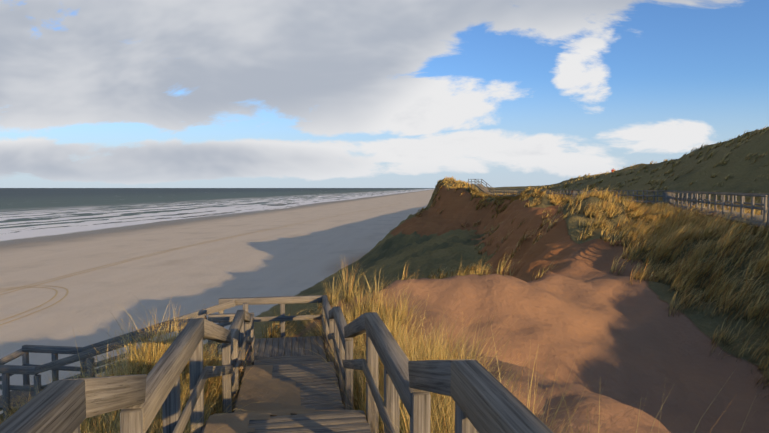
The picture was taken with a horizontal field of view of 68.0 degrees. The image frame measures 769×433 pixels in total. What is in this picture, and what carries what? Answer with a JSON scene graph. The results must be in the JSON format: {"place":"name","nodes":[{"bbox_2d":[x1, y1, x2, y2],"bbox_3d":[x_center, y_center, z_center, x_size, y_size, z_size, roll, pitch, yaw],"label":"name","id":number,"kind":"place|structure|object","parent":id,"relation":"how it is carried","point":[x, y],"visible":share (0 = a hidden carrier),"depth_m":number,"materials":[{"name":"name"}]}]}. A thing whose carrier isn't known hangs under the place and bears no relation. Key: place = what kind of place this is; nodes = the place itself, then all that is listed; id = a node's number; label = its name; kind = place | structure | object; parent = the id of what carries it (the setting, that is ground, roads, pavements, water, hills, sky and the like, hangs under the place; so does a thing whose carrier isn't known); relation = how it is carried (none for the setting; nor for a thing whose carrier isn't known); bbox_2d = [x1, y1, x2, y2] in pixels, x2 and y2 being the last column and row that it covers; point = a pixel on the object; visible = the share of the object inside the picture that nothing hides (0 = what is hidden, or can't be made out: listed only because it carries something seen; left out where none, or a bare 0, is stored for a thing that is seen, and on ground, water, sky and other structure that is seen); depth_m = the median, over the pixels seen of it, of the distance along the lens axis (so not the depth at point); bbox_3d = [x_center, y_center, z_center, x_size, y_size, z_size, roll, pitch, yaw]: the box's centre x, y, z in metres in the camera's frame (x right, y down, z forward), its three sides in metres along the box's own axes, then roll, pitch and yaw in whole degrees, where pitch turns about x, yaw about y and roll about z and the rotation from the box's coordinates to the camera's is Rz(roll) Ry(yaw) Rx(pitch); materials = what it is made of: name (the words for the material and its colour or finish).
{"place":"outdoors","nodes":[
{"label":"outdoors","id":0,"kind":"place"},
{"bbox_2d":[0,188,434,240],"bbox_3d":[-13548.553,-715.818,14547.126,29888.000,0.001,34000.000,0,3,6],"label":"sea","id":1,"kind":"structure","parent":0,"point":[31,212],"depth_m":757.47,"materials":[{"name":"liquid"}]},
{"bbox_2d":[0,127,768,432],"bbox_3d":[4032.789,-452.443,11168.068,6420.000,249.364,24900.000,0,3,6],"label":"ground","id":2,"kind":"structure","parent":0,"point":[619,337],"depth_m":57.13,"materials":[{"name":"beige sand"}]},
{"bbox_2d":[0,286,68,324],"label":"tyre tracks","id":3,"kind":"object","parent":2,"relation":"on","point":[67,292],"visible":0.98,"depth_m":95.58},
{"bbox_2d":[0,336,370,432],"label":"wooden boardwalk","id":4,"kind":"structure","parent":2,"relation":"on","point":[305,370],"depth_m":9.15,"materials":[{"name":"wood"}]},
{"bbox_2d":[204,365,324,432],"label":"sand drift","id":5,"kind":"object","parent":4,"relation":"on","point":[268,393],"visible":0.81,"depth_m":8.22,"materials":[{"name":"beige sand"}]},
{"bbox_2d":[1,203,399,294],"bbox_3d":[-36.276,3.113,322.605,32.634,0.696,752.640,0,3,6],"label":"tyre tracks","id":6,"kind":"object","parent":2,"relation":"on","point":[139,258],"visible":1,"depth_m":150.33},
{"bbox_2d":[0,295,552,432],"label":"stair railings","id":7,"kind":"object","parent":2,"relation":"on","point":[485,400],"visible":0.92,"depth_m":4.31,"materials":[{"name":"grey wood"}]},
{"bbox_2d":[0,292,582,432],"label":"grass","id":8,"kind":"structure","parent":2,"relation":"on","point":[150,353],"depth_m":7.86,"materials":[{"name":"yellow plant"}]},
{"bbox_2d":[416,176,565,263],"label":"grass","id":9,"kind":"structure","parent":2,"relation":"on","point":[554,202],"depth_m":82.26,"materials":[{"name":"yellow plant"}]},
{"bbox_2d":[299,255,755,432],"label":"dune grass","id":10,"kind":"structure","parent":2,"relation":"on","point":[350,295],"depth_m":9.96,"materials":[{"name":"yellow plant"}]},
{"bbox_2d":[468,179,768,235],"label":"wooden fence","id":11,"kind":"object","parent":2,"relation":"on","point":[690,197],"visible":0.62,"depth_m":33.75,"materials":[{"name":"grey wood"}]},
{"bbox_2d":[469,186,768,397],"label":"grass belt","id":12,"kind":"object","parent":2,"relation":"on","point":[690,275],"visible":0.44,"depth_m":22.91,"materials":[{"name":"green plant"}]},
{"bbox_2d":[511,126,768,200],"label":"dune grass","id":13,"kind":"structure","parent":2,"relation":"on","point":[742,139],"depth_m":77.48,"materials":[{"name":"green plant"}]},
{"bbox_2d":[0,0,768,187],"label":"sky","id":14,"kind":"structure","parent":0,"point":[94,93],"materials":[{"name":"white"}]},
{"bbox_2d":[254,185,768,371],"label":"grass","id":15,"kind":"structure","parent":0,"point":[604,207],"depth_m":24.60,"materials":[{"name":"plant"}]}
]}

